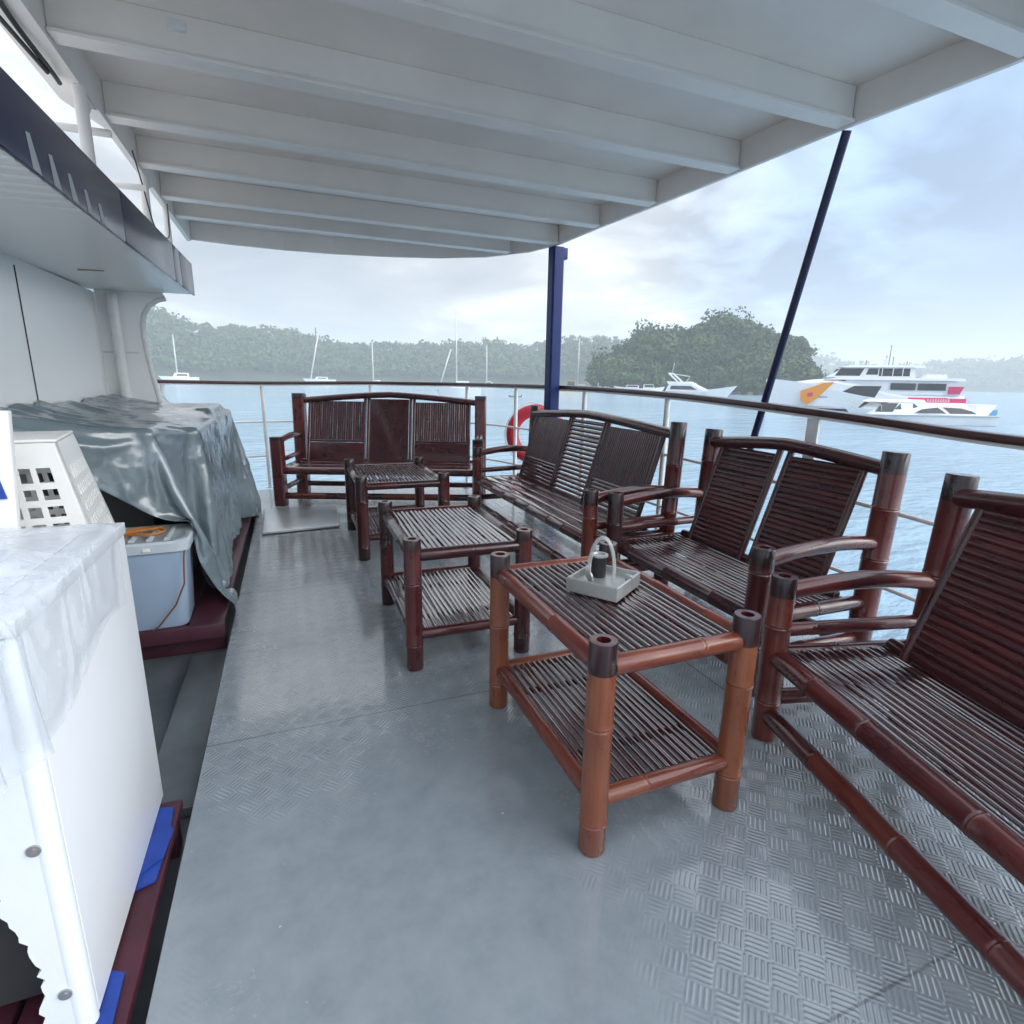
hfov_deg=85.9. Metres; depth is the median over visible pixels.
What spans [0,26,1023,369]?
sky
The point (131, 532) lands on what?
orange cord coil
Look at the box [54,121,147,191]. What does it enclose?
guard rail
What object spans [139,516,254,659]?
timber platform
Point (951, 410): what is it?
side window
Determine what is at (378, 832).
deck
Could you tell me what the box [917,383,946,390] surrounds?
saloon window
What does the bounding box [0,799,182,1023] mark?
timber platform
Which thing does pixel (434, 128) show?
canopy roof
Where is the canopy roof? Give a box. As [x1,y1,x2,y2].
[0,0,1023,258]
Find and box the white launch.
[844,397,1000,425]
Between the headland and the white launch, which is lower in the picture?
the white launch
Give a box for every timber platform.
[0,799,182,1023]
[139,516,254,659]
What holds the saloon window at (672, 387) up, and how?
in the motor yacht
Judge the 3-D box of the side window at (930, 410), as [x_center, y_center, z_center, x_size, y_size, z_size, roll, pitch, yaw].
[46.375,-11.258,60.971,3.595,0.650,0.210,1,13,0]
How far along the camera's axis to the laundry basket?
1.57 m
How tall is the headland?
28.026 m
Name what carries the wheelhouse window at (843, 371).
in the passenger ferry
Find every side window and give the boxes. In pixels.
[875,403,897,411]
[915,408,945,413]
[943,407,975,413]
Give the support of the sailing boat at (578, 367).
on the water
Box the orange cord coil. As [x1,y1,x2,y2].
[124,526,165,536]
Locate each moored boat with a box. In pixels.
[563,381,576,391]
[597,382,614,387]
[614,385,638,388]
[638,384,663,390]
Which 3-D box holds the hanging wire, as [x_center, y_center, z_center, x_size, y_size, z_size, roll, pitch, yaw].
[-2.169,-1.856,3.345,0.013,0.292,1.025,-5,14,-22]
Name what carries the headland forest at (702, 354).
on the headland
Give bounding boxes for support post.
[544,246,567,486]
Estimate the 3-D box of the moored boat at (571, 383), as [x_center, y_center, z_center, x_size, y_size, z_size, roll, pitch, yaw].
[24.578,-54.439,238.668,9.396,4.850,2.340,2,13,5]
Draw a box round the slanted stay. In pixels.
[747,130,851,449]
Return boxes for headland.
[622,338,763,394]
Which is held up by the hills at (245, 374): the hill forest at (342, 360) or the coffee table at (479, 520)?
the hill forest at (342, 360)
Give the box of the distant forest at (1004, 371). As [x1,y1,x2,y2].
[811,352,1023,388]
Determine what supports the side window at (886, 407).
in the white launch
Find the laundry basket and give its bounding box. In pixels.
[13,430,114,528]
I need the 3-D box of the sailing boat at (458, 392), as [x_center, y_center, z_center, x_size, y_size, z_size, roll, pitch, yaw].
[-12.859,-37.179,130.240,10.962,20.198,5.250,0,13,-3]
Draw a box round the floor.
[16,518,255,1023]
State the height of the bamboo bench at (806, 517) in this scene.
0.992 m
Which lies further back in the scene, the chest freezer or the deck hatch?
the deck hatch
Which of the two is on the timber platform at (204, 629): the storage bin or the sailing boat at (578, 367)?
the storage bin
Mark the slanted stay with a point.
(819, 220)
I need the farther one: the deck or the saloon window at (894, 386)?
the saloon window at (894, 386)
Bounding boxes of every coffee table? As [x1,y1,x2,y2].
[344,456,449,560]
[378,495,531,670]
[489,540,761,857]
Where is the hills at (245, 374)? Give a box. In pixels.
[98,324,611,385]
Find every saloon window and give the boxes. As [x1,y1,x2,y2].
[670,386,696,389]
[842,386,881,396]
[890,383,915,389]
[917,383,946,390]
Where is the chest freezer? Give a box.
[0,522,162,1023]
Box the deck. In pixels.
[146,486,1023,1023]
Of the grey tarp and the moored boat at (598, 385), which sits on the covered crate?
the grey tarp
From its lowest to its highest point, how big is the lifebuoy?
0.727 m
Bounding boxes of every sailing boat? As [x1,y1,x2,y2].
[159,334,198,379]
[303,327,335,380]
[371,342,380,380]
[435,310,480,397]
[486,345,490,382]
[577,338,585,385]
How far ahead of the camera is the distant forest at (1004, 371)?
1000.88 m
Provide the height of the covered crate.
0.858 m
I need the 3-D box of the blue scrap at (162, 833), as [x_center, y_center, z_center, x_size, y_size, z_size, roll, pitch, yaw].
[-0.975,0.893,1.460,0.122,0.009,0.300,-4,14,-21]
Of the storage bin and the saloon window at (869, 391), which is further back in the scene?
the saloon window at (869, 391)
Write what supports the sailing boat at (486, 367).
on the water
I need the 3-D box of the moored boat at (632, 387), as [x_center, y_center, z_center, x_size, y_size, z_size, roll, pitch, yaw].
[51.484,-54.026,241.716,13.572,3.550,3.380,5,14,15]
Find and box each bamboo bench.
[269,392,486,505]
[473,405,687,584]
[606,428,911,696]
[751,472,1023,1000]
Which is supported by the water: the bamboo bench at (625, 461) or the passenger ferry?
the passenger ferry
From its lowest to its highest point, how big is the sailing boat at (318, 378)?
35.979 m
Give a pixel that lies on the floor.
(164, 676)
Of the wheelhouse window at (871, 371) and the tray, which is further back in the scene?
the wheelhouse window at (871, 371)
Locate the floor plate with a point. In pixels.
(181, 754)
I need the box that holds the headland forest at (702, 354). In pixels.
[584,305,829,390]
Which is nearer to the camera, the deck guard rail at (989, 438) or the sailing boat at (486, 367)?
the deck guard rail at (989, 438)
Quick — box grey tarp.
[0,393,261,611]
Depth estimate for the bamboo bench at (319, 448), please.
5.93 m
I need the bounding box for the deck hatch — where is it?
[262,505,339,534]
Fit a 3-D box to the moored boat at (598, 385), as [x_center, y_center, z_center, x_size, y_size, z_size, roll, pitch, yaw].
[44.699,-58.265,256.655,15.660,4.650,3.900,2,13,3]
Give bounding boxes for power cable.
[0,0,61,84]
[0,15,49,73]
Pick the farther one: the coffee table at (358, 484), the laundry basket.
the coffee table at (358, 484)
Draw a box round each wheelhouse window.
[835,368,863,375]
[866,368,878,374]
[879,368,910,375]
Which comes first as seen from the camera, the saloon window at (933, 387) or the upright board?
the upright board
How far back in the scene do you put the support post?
4.91 m
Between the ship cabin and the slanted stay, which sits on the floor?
the ship cabin
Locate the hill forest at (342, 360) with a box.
[88,289,623,377]
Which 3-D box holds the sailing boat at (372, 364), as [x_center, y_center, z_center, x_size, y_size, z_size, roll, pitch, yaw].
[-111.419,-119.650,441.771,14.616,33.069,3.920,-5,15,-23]
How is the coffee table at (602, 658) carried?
on the deck
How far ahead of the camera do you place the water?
41.41 m
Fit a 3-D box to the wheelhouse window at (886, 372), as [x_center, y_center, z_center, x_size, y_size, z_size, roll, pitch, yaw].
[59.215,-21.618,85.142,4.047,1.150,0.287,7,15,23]
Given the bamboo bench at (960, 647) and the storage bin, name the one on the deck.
the bamboo bench at (960, 647)
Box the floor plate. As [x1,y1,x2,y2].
[158,651,226,818]
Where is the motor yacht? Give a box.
[665,363,736,397]
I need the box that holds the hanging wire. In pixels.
[131,150,169,238]
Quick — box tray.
[566,551,639,602]
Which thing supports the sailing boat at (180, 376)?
on the water
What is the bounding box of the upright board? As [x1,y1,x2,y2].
[0,410,20,529]
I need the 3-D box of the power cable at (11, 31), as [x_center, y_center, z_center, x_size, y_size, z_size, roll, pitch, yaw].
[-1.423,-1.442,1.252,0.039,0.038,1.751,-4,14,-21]
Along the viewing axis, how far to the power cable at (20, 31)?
1.89 m
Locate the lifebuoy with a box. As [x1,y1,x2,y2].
[504,402,563,460]
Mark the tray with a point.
(597, 577)
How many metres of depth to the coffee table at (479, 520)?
2.63 m
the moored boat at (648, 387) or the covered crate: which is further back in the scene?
the moored boat at (648, 387)
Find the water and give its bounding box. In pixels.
[107,384,1023,640]
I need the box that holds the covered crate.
[56,489,198,570]
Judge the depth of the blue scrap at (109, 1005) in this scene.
1.11 m
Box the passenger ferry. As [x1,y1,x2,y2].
[766,345,968,411]
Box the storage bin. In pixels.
[124,523,194,631]
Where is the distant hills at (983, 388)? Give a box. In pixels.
[825,364,1023,392]
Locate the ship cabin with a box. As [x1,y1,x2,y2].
[0,67,194,526]
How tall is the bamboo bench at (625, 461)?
1.039 m
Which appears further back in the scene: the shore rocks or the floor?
the shore rocks
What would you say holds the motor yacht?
on the water
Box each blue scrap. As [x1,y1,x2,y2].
[95,970,124,1023]
[135,807,173,890]
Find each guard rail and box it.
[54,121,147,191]
[107,380,1023,601]
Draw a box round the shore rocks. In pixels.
[674,391,761,394]
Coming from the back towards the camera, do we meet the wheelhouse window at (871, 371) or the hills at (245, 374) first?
the hills at (245, 374)
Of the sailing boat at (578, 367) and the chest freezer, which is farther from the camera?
the sailing boat at (578, 367)

